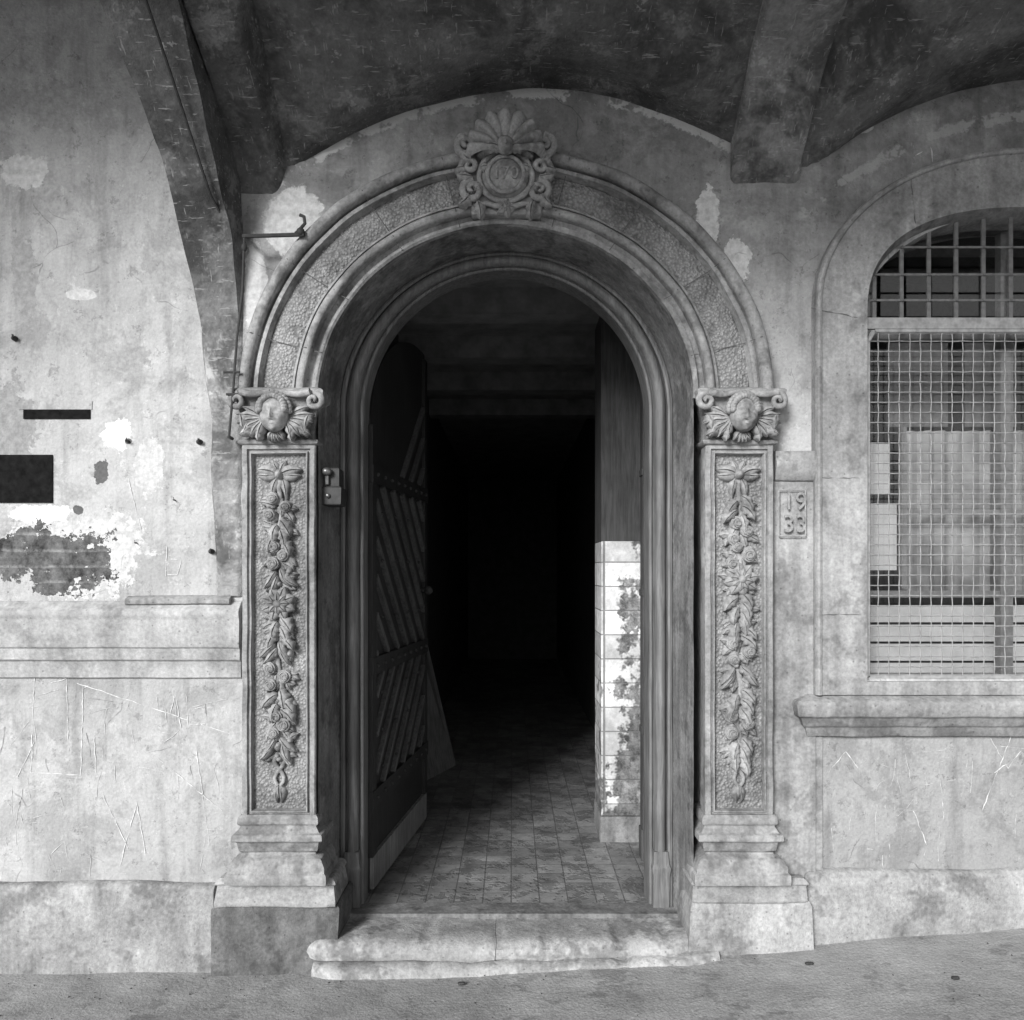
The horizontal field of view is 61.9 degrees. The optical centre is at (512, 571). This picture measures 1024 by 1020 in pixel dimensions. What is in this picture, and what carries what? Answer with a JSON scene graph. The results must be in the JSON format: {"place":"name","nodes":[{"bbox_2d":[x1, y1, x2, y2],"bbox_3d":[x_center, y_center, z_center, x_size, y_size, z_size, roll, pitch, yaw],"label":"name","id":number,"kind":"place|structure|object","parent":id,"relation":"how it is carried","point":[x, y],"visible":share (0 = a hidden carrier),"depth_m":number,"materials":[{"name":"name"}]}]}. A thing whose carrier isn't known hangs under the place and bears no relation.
{"place":"outdoors","nodes":[
{"label":"outdoors","id":0,"kind":"place"},
{"bbox_2d":[0,928,1023,1019],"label":"ground","id":1,"kind":"structure","parent":0,"point":[920,984],"depth_m":3.64,"materials":[{"name":"concrete"}]},
{"bbox_2d":[0,880,215,973],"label":"plinth","id":2,"kind":"structure","parent":1,"relation":"on","point":[62,927],"depth_m":3.95,"materials":[{"name":"stone"}]},
{"bbox_2d":[0,942,1012,1018],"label":"pebbles and debris","id":3,"kind":"object","parent":1,"relation":"on","point":[806,963],"visible":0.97,"depth_m":3.74,"materials":[{"name":"stone"}]},
{"bbox_2d":[365,279,652,902],"bbox_3d":[0.000,-0.205,10.440,2.600,4.710,12.520,0,0,0],"label":"dark hallway","id":4,"kind":"object","parent":1,"relation":"on","point":[511,543],"visible":0.35,"depth_m":8.80,"materials":[{"name":"paint"}]},
{"bbox_2d":[368,342,423,892],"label":"leaf planks","id":5,"kind":"object","parent":4,"relation":"on","point":[396,402],"visible":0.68,"depth_m":4.99,"materials":[{"name":"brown wood"}]},
{"bbox_2d":[370,793,426,888],"bbox_3d":[-0.657,1.560,5.074,0.020,0.170,1.304,0,0,6],"label":"kick board","id":6,"kind":"object","parent":5,"relation":"attached to","point":[392,845],"visible":1,"depth_m":4.93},
{"bbox_2d":[368,359,427,857],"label":"rails and stiles","id":7,"kind":"object","parent":4,"relation":"attached to","point":[374,670],"visible":0.94,"depth_m":4.56,"materials":[{"name":"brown wood"}]},
{"bbox_2d":[377,407,424,781],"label":"diagonal battens","id":8,"kind":"object","parent":7,"relation":"attached to","point":[384,605],"visible":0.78,"depth_m":5.06,"materials":[{"name":"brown wood"}]},
{"bbox_2d":[377,473,432,798],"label":"studs","id":9,"kind":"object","parent":7,"relation":"attached to","point":[428,590],"depth_m":5.07,"materials":[{"name":"metal"}]},
{"bbox_2d":[427,648,455,779],"bbox_3d":[-0.654,0.999,7.100,0.332,1.348,0.600,0,0,0],"label":"leaning board","id":10,"kind":"object","parent":4,"relation":"on","point":[440,757],"visible":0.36,"depth_m":7.15,"materials":[{"name":"grey wood"}]},
{"bbox_2d":[0,0,1023,889],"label":"plastered arcade wall","id":11,"kind":"structure","parent":1,"relation":"on","point":[98,308],"depth_m":4.00,"materials":[{"name":"paint"}]},
{"bbox_2d":[0,455,52,502],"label":"black metal plate","id":12,"kind":"object","parent":11,"relation":"attached to","point":[26,478],"visible":1,"depth_m":3.99,"materials":[{"name":"black metal"}]},
{"bbox_2d":[23,409,90,418],"bbox_3d":[-2.132,-0.738,4.002,0.312,0.044,0.016,0,0,0],"label":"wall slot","id":13,"kind":"object","parent":11,"relation":"attached to","point":[56,413],"visible":1,"depth_m":3.99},
{"bbox_2d":[11,334,214,553],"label":"wall hooks","id":14,"kind":"object","parent":11,"relation":"attached to","point":[199,441],"depth_m":3.98,"materials":[{"name":"metal"}]},
{"bbox_2d":[0,601,241,677],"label":"string course","id":15,"kind":"object","parent":11,"relation":"attached to","point":[79,639],"visible":0.88,"depth_m":3.95,"materials":[{"name":"stone"}]},
{"bbox_2d":[100,0,242,597],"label":"rib","id":16,"kind":"object","parent":11,"relation":"attached to","point":[212,238],"visible":0.91,"depth_m":3.83,"materials":[{"name":"paint"}]},
{"bbox_2d":[144,0,220,213],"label":"old cable","id":17,"kind":"object","parent":16,"relation":"attached to","point":[179,101],"visible":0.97,"depth_m":3.56,"materials":[{"name":"metal"}]},
{"bbox_2d":[124,595,232,603],"bbox_3d":[-1.556,0.129,3.989,0.490,0.042,0.065,0,0,0],"label":"stone ledge","id":18,"kind":"object","parent":11,"relation":"attached to","point":[163,599],"visible":0.98,"depth_m":3.96,"materials":[{"name":"stone"}]},
{"bbox_2d":[182,0,286,194],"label":"rib","id":19,"kind":"object","parent":11,"relation":"attached to","point":[226,35],"visible":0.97,"depth_m":3.69,"materials":[{"name":"paint"}]},
{"bbox_2d":[223,213,306,439],"bbox_3d":[-1.120,-1.114,3.928,0.375,1.022,0.155,0,0,0],"label":"iron wall bracket","id":20,"kind":"object","parent":11,"relation":"attached to","point":[299,231],"visible":0.99,"depth_m":3.87,"materials":[{"name":"black metal"}]},
{"bbox_2d":[0,685,1023,875],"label":"faint scratches","id":21,"kind":"object","parent":11,"relation":"attached to","point":[226,766],"visible":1,"depth_m":4.00,"materials":[{"name":"grey paint"}]},
{"bbox_2d":[17,145,1022,863],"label":"graffiti scratches","id":22,"kind":"object","parent":11,"relation":"attached to","point":[217,729],"visible":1,"depth_m":4.00,"materials":[{"name":"grey paint"}]},
{"bbox_2d":[253,0,1023,166],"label":"groin vault","id":23,"kind":"object","parent":11,"relation":"attached to","point":[339,70],"visible":0.83,"depth_m":3.69,"materials":[{"name":"paint"}]},
{"bbox_2d":[730,0,844,183],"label":"rib","id":24,"kind":"object","parent":23,"relation":"attached to","point":[792,40],"visible":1,"depth_m":3.73,"materials":[{"name":"paint"}]},
{"bbox_2d":[773,451,816,878],"bbox_3d":[1.310,0.487,3.979,0.208,2.107,0.083,0,0,0],"label":"stone strip","id":25,"kind":"object","parent":11,"relation":"attached to","point":[794,764],"visible":0.77,"depth_m":3.98,"materials":[{"name":"grey stone"}]},
{"bbox_2d":[784,515,805,531],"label":"year digits","id":26,"kind":"object","parent":11,"relation":"attached to","point":[801,523],"visible":1,"depth_m":3.95,"materials":[{"name":"stone"}]},
{"bbox_2d":[787,492,806,509],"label":"year digits","id":27,"kind":"object","parent":11,"relation":"attached to","point":[797,499],"visible":1,"depth_m":3.95,"materials":[{"name":"stone"}]},
{"bbox_2d":[792,148,1023,868],"bbox_3d":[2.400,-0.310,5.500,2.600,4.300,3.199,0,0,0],"label":"arched window with grille","id":28,"kind":"structure","parent":11,"relation":"attached to","point":[917,401],"depth_m":3.99,"materials":[{"name":"stone"}]},
{"bbox_2d":[210,108,813,975],"bbox_3d":[0.003,0.033,4.031,2.783,4.229,0.542,0,0,0],"label":"carved stone portal","id":29,"kind":"object","parent":1,"relation":"on","point":[666,270],"visible":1,"depth_m":3.93,"materials":[{"name":"grey stone"}]},
{"bbox_2d":[322,467,345,506],"bbox_3d":[-0.853,-0.401,4.044,0.102,0.178,0.152,0,0,0],"label":"door bell","id":30,"kind":"object","parent":29,"relation":"attached to","point":[333,492],"depth_m":4.00,"materials":[{"name":"metal"}]},
{"bbox_2d":[308,903,720,979],"bbox_3d":[-0.007,1.869,4.066,1.909,0.400,0.487,0,0,0],"label":"worn stone doorstep","id":31,"kind":"object","parent":1,"relation":"on","point":[377,941],"visible":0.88,"depth_m":3.92,"materials":[{"name":"grey stone"}]},
{"bbox_2d":[340,251,671,906],"bbox_3d":[-0.030,0.045,4.345,1.666,3.300,0.192,0,0,0],"label":"wooden door frame","id":32,"kind":"object","parent":31,"relation":"on","point":[401,307],"visible":0.98,"depth_m":4.27,"materials":[{"name":"grey wood"}]},
{"bbox_2d":[344,849,670,907],"bbox_3d":[-0.030,1.545,4.269,1.631,0.302,0.063,0,0,0],"label":"frame feet","id":33,"kind":"object","parent":31,"relation":"on","point":[660,869],"visible":0.75,"depth_m":4.24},
{"bbox_2d":[806,867,1023,944],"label":"plinth","id":34,"kind":"structure","parent":1,"relation":"on","point":[854,904],"depth_m":3.96,"materials":[{"name":"stone"}]},
{"bbox_2d":[594,317,639,841],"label":"tiled pier","id":35,"kind":"structure","parent":0,"point":[617,611],"depth_m":5.30,"materials":[{"name":"white tile"}]},
{"bbox_2d":[639,387,643,860],"bbox_3d":[0.790,0.207,5.000,0.086,2.935,0.112,0,0,0],"label":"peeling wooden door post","id":36,"kind":"object","parent":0,"point":[641,730],"visible":0.4,"depth_m":4.96,"materials":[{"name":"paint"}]}
]}

